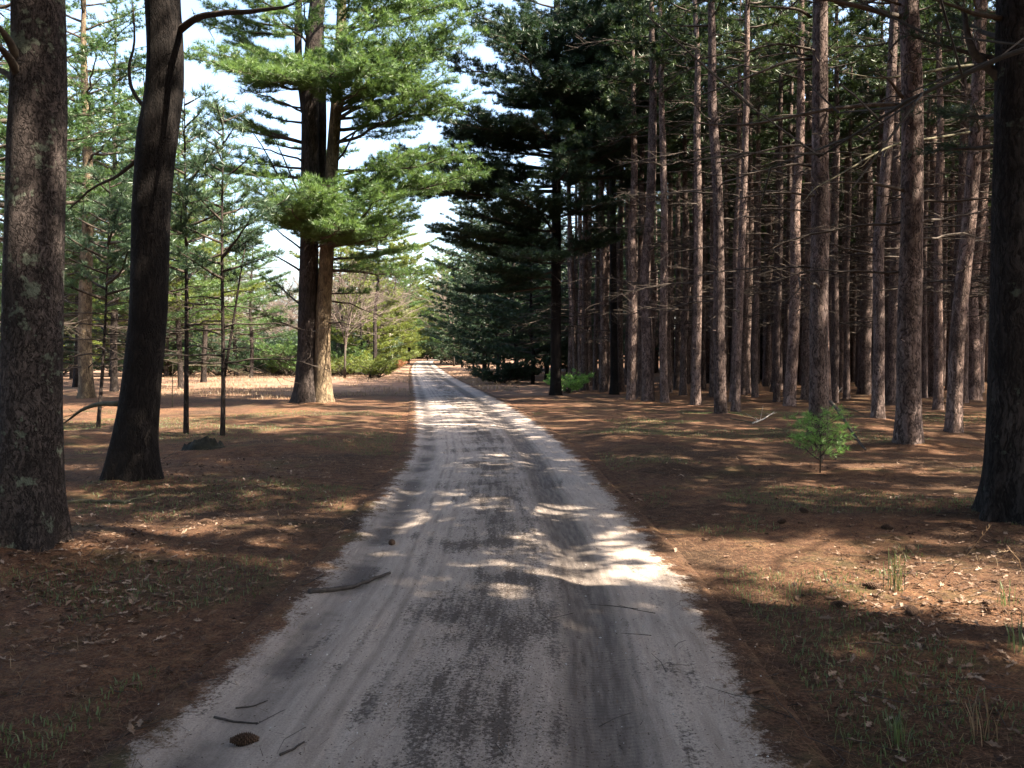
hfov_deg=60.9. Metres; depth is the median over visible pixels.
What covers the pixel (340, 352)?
shrub
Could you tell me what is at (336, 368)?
shrub
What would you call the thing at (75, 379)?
white pine
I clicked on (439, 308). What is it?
bare tree
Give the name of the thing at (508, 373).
shrub
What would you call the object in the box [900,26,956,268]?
red pine
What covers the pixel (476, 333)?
white pine
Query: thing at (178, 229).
pine sapling
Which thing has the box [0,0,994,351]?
sky
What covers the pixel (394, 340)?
white pine
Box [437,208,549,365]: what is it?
white pine
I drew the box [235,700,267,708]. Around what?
twig
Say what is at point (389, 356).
shrub
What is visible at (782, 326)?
red pine
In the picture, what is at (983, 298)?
red pine
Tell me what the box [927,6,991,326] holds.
red pine
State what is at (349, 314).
bare tree
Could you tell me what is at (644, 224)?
red pine
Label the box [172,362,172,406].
dead sapling
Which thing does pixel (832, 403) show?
fallen branch
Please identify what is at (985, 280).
red pine
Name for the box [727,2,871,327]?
red pine
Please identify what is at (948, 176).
red pine
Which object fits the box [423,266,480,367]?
white pine
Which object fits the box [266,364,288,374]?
shrub
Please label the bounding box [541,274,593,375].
white pine
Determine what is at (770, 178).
red pine
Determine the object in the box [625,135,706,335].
red pine
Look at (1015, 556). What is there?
grass stalk
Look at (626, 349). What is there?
red pine
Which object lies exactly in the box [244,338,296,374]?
shrub
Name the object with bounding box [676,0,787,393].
red pine
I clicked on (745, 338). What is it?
red pine
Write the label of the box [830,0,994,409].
red pine
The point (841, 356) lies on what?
red pine
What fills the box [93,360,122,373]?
shrub
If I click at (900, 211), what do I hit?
red pine
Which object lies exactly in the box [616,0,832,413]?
red pine
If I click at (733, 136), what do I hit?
red pine
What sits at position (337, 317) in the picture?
bare tree
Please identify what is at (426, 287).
white pine
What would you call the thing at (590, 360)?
red pine
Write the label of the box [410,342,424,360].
shrub
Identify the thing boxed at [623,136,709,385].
red pine
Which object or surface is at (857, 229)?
red pine
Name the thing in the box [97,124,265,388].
white pine
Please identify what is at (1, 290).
white pine
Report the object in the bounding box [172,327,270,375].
shrub
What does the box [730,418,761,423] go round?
fallen branch
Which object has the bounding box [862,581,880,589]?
pine cone
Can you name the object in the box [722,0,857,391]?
red pine
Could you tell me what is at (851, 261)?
red pine
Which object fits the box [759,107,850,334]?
red pine
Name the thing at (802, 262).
red pine
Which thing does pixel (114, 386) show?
white pine
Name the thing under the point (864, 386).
red pine
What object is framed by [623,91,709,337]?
red pine
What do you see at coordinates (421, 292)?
white pine
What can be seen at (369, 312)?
bare tree
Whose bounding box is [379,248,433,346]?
white pine
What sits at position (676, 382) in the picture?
red pine
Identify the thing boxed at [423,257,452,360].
white pine
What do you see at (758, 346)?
red pine
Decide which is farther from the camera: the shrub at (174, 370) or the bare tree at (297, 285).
the bare tree at (297, 285)
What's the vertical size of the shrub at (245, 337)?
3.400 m
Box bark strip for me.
[744,685,769,694]
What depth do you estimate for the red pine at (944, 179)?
36.20 m
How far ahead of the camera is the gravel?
4.76 m
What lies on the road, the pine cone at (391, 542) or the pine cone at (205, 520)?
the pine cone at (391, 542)
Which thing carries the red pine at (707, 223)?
on the ground at (586, 411)
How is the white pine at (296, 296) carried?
on the ground at (586, 411)
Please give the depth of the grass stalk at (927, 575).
5.85 m
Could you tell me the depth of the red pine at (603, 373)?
36.27 m
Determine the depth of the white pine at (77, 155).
33.41 m
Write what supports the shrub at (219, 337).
on the ground at (586, 411)
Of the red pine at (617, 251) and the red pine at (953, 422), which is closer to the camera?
the red pine at (953, 422)
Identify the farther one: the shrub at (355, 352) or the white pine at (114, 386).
the shrub at (355, 352)
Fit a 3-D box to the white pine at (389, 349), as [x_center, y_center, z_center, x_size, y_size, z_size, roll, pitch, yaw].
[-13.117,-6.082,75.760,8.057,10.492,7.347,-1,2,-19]
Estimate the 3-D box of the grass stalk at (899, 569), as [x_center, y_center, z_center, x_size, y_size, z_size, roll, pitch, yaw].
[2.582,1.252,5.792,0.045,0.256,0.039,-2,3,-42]
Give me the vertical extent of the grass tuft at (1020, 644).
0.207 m
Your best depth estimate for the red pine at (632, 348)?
29.85 m
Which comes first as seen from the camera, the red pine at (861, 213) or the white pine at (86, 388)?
the white pine at (86, 388)
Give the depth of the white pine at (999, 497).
7.89 m
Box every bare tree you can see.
[215,271,263,337]
[224,265,298,334]
[237,277,287,337]
[262,260,335,329]
[265,319,297,335]
[277,248,407,377]
[331,273,395,344]
[331,279,394,373]
[341,252,432,350]
[416,269,461,365]
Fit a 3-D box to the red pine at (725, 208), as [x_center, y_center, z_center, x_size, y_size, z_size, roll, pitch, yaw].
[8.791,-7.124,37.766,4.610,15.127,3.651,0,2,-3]
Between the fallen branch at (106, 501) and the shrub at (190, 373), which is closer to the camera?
the fallen branch at (106, 501)
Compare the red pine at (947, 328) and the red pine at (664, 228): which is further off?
the red pine at (947, 328)
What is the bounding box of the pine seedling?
[782,405,860,472]
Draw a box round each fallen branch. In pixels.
[67,490,154,503]
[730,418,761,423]
[749,408,776,423]
[815,400,883,450]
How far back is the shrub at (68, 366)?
65.77 m
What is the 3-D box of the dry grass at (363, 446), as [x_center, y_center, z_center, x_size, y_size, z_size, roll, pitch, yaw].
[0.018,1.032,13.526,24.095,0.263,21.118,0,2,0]
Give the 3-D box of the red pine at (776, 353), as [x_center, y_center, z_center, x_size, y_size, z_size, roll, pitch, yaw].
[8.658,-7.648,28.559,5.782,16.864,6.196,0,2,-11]
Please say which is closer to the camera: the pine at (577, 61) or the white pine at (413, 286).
the pine at (577, 61)
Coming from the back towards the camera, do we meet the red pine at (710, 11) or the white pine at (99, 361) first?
the white pine at (99, 361)
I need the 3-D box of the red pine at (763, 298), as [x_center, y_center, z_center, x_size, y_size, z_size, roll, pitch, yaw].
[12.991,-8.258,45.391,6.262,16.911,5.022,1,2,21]
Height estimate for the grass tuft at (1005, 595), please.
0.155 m
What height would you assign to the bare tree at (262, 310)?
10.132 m
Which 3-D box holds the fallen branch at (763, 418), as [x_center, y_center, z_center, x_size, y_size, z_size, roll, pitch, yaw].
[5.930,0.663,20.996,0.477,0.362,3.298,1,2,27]
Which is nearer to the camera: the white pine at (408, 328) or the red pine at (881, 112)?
the red pine at (881, 112)
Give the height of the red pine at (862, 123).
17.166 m
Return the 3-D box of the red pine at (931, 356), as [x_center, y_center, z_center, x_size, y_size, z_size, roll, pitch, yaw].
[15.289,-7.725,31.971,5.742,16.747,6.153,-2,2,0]
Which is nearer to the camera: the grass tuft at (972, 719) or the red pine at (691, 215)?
the grass tuft at (972, 719)
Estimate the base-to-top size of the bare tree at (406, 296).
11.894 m
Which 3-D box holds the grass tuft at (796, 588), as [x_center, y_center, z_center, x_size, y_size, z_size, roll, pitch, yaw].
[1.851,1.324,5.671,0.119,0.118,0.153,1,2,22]
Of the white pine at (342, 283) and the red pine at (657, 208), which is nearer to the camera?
the red pine at (657, 208)
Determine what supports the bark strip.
on the road
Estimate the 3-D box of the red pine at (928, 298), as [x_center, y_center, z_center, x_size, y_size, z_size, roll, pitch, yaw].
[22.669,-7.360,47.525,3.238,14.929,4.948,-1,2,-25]
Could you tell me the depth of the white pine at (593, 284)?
59.14 m
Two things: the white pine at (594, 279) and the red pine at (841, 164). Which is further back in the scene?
the white pine at (594, 279)
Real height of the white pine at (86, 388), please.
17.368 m
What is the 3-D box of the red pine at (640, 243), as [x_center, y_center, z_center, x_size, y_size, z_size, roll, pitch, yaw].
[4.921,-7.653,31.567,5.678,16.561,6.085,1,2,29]
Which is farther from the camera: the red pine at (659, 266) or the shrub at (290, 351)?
the shrub at (290, 351)
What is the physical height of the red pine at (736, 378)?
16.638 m
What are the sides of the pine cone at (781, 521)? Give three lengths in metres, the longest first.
0.106 x 0.059 x 0.059 m
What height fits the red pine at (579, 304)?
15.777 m
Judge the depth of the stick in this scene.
5.88 m
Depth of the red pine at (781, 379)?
39.51 m
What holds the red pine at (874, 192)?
on the ground at (586, 411)
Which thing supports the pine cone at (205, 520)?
on the ground at (586, 411)
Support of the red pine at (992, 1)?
on the ground at (586, 411)
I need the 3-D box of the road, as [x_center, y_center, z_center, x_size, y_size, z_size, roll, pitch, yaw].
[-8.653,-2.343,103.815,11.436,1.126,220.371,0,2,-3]
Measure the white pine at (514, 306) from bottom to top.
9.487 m
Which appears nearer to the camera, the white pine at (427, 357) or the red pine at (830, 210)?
the red pine at (830, 210)
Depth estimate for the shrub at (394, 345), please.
81.06 m
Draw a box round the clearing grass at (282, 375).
[120,370,521,399]
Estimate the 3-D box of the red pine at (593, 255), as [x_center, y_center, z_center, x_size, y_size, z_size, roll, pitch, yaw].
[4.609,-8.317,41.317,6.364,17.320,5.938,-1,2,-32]
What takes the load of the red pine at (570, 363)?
on the ground at (586, 411)
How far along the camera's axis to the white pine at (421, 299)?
127.25 m
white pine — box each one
[0,0,73,551]
[0,0,130,350]
[0,0,175,337]
[0,0,229,398]
[0,44,122,328]
[0,79,129,386]
[0,147,122,356]
[0,222,74,348]
[0,270,93,363]
[0,271,108,378]
[63,0,309,481]
[64,0,224,391]
[64,118,203,360]
[67,109,235,346]
[69,269,175,371]
[72,233,172,376]
[74,72,243,370]
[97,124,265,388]
[120,308,198,367]
[129,259,227,376]
[163,115,287,382]
[175,271,242,352]
[180,184,294,375]
[184,0,494,403]
[208,212,297,377]
[237,279,284,337]
[276,289,298,338]
[288,215,375,373]
[331,261,404,353]
[331,274,371,355]
[331,278,398,359]
[337,182,437,362]
[349,281,413,354]
[371,325,405,359]
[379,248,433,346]
[381,288,428,357]
[382,302,419,358]
[385,247,431,363]
[391,0,710,395]
[393,264,426,345]
[411,275,431,357]
[413,247,456,363]
[415,322,435,360]
[417,193,534,367]
[418,250,475,364]
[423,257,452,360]
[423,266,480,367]
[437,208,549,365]
[446,275,505,366]
[451,181,568,380]
[461,308,537,368]
[469,296,506,368]
[476,209,599,383]
[481,202,565,363]
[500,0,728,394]
[503,206,594,379]
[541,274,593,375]
[542,267,594,368]
[561,256,609,348]
[562,217,625,352]
[609,259,626,362]
[623,238,675,351]
[623,239,675,352]
[882,0,1023,524]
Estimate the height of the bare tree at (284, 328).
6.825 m
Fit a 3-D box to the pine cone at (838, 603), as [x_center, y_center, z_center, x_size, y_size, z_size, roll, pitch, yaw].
[2.040,1.375,5.428,0.106,0.059,0.059,-2,26,23]
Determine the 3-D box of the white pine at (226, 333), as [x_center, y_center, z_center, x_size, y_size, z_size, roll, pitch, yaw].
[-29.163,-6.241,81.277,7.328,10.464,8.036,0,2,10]
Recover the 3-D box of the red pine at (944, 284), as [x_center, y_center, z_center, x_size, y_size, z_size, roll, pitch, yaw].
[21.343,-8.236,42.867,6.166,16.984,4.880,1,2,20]
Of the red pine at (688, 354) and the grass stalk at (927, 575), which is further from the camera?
the red pine at (688, 354)
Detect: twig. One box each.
[213,716,257,723]
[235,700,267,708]
[279,741,306,755]
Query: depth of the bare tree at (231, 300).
99.89 m
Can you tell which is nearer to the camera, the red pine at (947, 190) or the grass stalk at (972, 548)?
the grass stalk at (972, 548)
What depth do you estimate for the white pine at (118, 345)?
52.89 m
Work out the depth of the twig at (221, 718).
3.77 m
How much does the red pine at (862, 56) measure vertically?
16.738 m
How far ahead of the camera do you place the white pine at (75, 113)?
21.45 m
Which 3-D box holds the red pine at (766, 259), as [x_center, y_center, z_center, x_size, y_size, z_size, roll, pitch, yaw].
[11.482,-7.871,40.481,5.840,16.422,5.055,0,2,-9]
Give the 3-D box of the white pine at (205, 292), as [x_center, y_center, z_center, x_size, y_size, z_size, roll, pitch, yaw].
[-15.710,-6.706,38.422,7.274,14.284,7.154,-1,2,-25]
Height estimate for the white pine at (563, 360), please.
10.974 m
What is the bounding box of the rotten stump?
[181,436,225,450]
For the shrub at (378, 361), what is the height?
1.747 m
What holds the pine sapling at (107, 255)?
on the ground at (586, 411)
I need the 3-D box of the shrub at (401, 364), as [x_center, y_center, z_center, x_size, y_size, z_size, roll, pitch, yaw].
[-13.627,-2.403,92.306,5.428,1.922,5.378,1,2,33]
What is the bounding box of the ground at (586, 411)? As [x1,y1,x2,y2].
[0,355,1023,767]
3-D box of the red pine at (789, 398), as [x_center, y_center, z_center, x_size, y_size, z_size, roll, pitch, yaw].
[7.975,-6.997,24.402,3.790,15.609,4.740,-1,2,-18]
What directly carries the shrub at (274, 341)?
on the ground at (586, 411)
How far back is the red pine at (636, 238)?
35.72 m
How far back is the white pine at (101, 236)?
37.54 m
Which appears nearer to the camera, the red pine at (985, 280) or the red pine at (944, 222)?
the red pine at (985, 280)
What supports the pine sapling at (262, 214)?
on the ground at (586, 411)
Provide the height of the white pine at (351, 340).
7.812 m
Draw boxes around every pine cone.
[199,518,211,523]
[230,732,259,746]
[388,539,394,544]
[777,518,786,523]
[799,507,808,512]
[831,600,847,607]
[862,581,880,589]
[881,524,893,529]
[905,545,915,551]
[906,605,918,615]
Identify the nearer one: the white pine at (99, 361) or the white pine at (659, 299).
the white pine at (99, 361)
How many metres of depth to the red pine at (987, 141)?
21.44 m
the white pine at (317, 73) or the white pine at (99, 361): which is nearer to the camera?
the white pine at (317, 73)
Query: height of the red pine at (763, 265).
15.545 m
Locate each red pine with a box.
[498,15,627,390]
[521,134,624,378]
[526,129,627,387]
[532,36,624,390]
[533,108,618,389]
[540,172,624,385]
[542,184,592,358]
[551,0,724,400]
[561,181,624,384]
[563,0,687,399]
[564,161,644,319]
[565,36,638,391]
[566,0,758,402]
[568,1,718,396]
[572,85,647,391]
[574,167,644,326]
[583,5,691,391]
[587,86,626,390]
[589,0,789,404]
[589,159,672,341]
[592,1,703,381]
[592,159,645,384]
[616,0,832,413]
[619,0,751,395]
[623,58,708,392]
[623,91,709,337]
[623,136,691,386]
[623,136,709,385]
[623,149,692,339]
[623,159,690,319]
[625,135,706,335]
[633,0,837,411]
[637,0,762,396]
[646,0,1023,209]
[650,151,732,382]
[651,0,981,435]
[652,0,773,327]
[655,61,761,389]
[655,68,732,388]
[656,92,734,334]
[656,137,732,383]
[656,139,731,332]
[657,0,803,394]
[658,1,783,396]
[669,0,808,401]
[671,82,753,346]
[673,61,760,390]
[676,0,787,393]
[679,0,995,444]
[683,0,851,396]
[692,85,803,339]
[703,0,876,401]
[704,0,887,405]
[705,78,761,383]
[706,42,785,387]
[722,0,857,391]
[724,0,878,396]
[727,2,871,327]
[728,96,774,356]
[728,107,786,386]
[729,117,732,381]
[729,190,764,382]
[730,83,829,378]
[730,109,801,383]
[735,0,877,399]
[750,4,943,402]
[752,32,804,389]
[753,0,891,369]
[753,31,863,328]
[755,0,933,406]
[757,0,991,418]
[758,187,802,375]
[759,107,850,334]
[759,110,786,383]
[760,157,850,384]
[760,204,800,380]
[772,63,857,328]
[783,1,953,341]
[783,70,859,270]
[787,2,890,398]
[800,0,993,432]
[801,40,930,385]
[801,47,878,392]
[803,1,930,394]
[803,23,861,321]
[806,0,992,405]
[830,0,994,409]
[830,1,989,314]
[830,40,987,324]
[830,83,875,386]
[830,120,884,383]
[849,0,993,397]
[850,20,993,313]
[851,71,900,304]
[855,0,990,396]
[856,31,924,383]
[860,1,994,316]
[872,164,955,382]
[879,12,994,290]
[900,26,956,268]
[900,89,957,298]
[923,0,995,402]
[923,1,990,391]
[923,4,993,399]
[924,0,991,302]
[924,0,994,392]
[924,31,990,389]
[924,126,989,385]
[924,140,989,323]
[927,0,995,310]
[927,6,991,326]
[927,132,993,391]
[927,157,991,335]
[929,138,990,333]
[930,1,995,316]
[948,158,991,330]
[953,90,993,328]
[986,172,990,371]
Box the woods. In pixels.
[594,86,991,382]
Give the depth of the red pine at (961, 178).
26.89 m
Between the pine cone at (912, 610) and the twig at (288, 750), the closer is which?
the twig at (288, 750)
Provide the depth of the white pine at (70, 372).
55.87 m
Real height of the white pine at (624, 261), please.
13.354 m
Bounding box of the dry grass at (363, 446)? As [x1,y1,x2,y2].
[5,410,1021,767]
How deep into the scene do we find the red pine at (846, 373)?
30.27 m
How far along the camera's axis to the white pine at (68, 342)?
47.45 m
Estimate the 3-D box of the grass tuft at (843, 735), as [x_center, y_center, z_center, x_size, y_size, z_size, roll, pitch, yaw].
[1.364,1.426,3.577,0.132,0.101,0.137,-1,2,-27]
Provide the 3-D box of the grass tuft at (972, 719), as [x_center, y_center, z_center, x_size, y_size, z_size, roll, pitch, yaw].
[1.950,1.363,3.609,0.306,0.196,0.197,0,2,0]
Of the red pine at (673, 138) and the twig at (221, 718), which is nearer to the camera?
the twig at (221, 718)
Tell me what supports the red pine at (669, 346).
on the ground at (586, 411)
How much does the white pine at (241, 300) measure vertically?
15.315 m
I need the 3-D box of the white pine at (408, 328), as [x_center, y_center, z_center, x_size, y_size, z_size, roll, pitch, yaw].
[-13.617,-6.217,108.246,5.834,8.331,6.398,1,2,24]
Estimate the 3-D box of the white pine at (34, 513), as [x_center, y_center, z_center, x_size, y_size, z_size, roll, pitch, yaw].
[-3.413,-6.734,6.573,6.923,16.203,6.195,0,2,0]
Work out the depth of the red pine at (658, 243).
42.59 m
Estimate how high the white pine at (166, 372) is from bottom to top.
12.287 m
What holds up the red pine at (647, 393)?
on the ground at (586, 411)
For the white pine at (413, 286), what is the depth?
143.96 m
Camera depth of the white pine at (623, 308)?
69.36 m
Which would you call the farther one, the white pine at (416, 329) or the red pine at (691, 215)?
the white pine at (416, 329)
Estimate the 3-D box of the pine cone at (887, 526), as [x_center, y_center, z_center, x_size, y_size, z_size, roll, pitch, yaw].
[3.345,1.278,7.762,0.066,0.066,0.118,-7,3,-37]
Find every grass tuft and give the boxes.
[786,580,802,596]
[829,720,853,750]
[872,704,914,747]
[877,548,912,592]
[955,686,1017,743]
[997,581,1021,606]
[1003,612,1023,654]
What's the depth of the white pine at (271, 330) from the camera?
104.03 m
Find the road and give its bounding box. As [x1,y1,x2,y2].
[83,359,832,767]
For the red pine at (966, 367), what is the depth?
28.00 m
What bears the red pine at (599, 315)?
on the ground at (586, 411)
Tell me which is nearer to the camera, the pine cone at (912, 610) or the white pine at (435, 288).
the pine cone at (912, 610)
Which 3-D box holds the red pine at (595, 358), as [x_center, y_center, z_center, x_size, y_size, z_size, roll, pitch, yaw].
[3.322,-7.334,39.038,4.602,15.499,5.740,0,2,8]
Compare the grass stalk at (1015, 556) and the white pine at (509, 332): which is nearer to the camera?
the grass stalk at (1015, 556)
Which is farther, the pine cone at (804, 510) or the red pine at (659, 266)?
the red pine at (659, 266)
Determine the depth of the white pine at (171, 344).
61.63 m
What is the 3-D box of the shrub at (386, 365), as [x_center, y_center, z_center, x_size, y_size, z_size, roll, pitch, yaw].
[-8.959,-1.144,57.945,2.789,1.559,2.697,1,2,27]
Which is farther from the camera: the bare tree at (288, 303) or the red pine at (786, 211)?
the bare tree at (288, 303)
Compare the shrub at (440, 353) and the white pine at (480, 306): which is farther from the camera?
the shrub at (440, 353)
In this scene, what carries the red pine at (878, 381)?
on the ground at (586, 411)
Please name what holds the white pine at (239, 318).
on the ground at (586, 411)
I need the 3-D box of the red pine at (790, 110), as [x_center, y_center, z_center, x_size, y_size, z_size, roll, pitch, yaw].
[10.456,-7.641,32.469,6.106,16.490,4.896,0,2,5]
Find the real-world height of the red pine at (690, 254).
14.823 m
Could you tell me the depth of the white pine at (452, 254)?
69.29 m
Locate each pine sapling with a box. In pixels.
[0,164,204,427]
[93,81,299,433]
[104,94,329,435]
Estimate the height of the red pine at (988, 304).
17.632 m
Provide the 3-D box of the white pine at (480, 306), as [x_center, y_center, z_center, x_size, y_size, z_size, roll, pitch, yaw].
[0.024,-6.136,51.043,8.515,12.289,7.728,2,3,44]
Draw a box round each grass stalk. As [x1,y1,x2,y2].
[896,554,901,590]
[911,564,938,588]
[947,524,991,574]
[997,548,1022,573]
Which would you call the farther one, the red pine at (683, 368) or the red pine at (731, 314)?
the red pine at (731, 314)
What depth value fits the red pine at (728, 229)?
42.13 m
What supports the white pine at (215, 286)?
on the ground at (586, 411)
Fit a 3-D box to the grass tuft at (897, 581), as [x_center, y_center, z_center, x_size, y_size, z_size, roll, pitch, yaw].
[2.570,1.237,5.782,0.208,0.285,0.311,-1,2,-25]
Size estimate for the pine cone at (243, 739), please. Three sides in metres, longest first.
0.118 x 0.066 x 0.066 m
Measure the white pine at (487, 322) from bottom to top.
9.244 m
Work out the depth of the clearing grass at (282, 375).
43.24 m
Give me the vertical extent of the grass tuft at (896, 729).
0.155 m
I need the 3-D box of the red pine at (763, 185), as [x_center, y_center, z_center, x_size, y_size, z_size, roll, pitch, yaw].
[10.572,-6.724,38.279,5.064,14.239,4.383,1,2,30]
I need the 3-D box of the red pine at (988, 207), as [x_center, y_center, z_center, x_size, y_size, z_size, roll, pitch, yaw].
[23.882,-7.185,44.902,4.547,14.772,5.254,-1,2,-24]
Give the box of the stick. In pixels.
[308,571,390,593]
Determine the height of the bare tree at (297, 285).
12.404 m
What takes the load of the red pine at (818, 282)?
on the ground at (586, 411)
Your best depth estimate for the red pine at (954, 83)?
28.06 m
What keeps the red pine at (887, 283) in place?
on the ground at (586, 411)
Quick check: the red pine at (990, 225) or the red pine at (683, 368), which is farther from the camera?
the red pine at (990, 225)
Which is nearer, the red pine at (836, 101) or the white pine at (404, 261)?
the red pine at (836, 101)
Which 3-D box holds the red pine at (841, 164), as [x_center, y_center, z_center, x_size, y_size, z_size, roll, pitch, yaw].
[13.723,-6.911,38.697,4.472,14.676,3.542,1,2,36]
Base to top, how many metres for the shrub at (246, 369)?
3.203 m
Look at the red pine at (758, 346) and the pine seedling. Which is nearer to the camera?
the pine seedling
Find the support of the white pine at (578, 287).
on the ground at (586, 411)
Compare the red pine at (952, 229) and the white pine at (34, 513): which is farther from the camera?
the red pine at (952, 229)
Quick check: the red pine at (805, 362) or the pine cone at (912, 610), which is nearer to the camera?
the pine cone at (912, 610)
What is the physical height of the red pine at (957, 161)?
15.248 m
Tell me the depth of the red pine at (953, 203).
20.49 m
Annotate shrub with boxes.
[63,352,101,374]
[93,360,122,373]
[163,341,200,375]
[169,342,215,374]
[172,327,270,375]
[213,327,297,370]
[225,340,273,372]
[230,335,289,374]
[243,326,336,375]
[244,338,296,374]
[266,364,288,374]
[269,331,338,370]
[331,332,369,373]
[331,343,372,372]
[331,352,366,376]
[345,353,393,377]
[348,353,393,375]
[360,356,401,377]
[363,337,403,359]
[371,350,400,361]
[395,360,407,368]
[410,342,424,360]
[420,327,476,364]
[454,358,550,382]
[544,367,594,392]
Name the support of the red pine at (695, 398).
on the ground at (586, 411)
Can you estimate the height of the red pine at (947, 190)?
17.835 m
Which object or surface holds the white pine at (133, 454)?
on the ground at (586, 411)
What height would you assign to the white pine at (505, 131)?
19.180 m
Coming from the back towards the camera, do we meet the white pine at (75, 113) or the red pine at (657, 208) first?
the red pine at (657, 208)
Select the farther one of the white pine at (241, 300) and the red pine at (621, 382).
the white pine at (241, 300)
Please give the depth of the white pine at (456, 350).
83.83 m
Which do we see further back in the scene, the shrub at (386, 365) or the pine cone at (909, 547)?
the shrub at (386, 365)
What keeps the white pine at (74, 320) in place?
on the ground at (586, 411)
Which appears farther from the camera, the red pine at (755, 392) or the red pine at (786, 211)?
the red pine at (786, 211)
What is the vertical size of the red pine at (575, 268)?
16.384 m
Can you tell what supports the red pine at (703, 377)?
on the ground at (586, 411)
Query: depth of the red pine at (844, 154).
39.33 m
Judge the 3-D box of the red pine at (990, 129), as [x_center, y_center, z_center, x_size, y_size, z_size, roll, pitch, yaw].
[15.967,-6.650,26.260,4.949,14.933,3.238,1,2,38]
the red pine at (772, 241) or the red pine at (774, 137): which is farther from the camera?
the red pine at (772, 241)
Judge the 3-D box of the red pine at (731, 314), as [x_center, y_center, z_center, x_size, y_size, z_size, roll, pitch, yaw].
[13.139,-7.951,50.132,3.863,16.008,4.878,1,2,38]
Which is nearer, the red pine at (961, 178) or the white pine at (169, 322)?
the red pine at (961, 178)
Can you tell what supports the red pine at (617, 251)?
on the ground at (586, 411)
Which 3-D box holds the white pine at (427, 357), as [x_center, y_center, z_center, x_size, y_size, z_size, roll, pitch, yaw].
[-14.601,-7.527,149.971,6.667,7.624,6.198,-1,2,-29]
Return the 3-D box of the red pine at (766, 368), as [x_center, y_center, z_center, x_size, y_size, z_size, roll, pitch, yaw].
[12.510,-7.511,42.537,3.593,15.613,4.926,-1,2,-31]
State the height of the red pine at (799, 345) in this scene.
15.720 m
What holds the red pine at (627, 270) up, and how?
on the ground at (586, 411)
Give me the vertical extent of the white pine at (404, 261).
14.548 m
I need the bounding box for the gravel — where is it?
[131,425,768,765]
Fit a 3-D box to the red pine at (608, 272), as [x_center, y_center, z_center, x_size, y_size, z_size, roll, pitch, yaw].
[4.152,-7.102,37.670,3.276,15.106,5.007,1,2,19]
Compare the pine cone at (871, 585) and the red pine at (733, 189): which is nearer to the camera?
the pine cone at (871, 585)
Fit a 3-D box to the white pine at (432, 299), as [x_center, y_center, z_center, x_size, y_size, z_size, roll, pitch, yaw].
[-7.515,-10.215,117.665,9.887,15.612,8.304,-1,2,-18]
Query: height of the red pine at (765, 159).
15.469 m
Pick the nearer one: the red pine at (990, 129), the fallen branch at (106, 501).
the fallen branch at (106, 501)
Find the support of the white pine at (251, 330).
on the ground at (586, 411)
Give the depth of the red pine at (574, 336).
37.58 m
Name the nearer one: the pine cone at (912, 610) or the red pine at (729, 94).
the pine cone at (912, 610)
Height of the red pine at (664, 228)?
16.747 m
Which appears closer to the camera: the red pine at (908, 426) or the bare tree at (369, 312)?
the red pine at (908, 426)
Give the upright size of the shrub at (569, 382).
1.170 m
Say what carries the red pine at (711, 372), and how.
on the ground at (586, 411)
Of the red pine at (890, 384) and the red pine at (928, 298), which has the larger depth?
the red pine at (928, 298)
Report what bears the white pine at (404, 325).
on the ground at (586, 411)
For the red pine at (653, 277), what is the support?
on the ground at (586, 411)
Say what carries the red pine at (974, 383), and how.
on the ground at (586, 411)
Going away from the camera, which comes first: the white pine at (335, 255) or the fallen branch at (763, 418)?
the fallen branch at (763, 418)
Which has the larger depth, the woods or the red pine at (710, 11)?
the woods
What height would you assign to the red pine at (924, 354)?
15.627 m

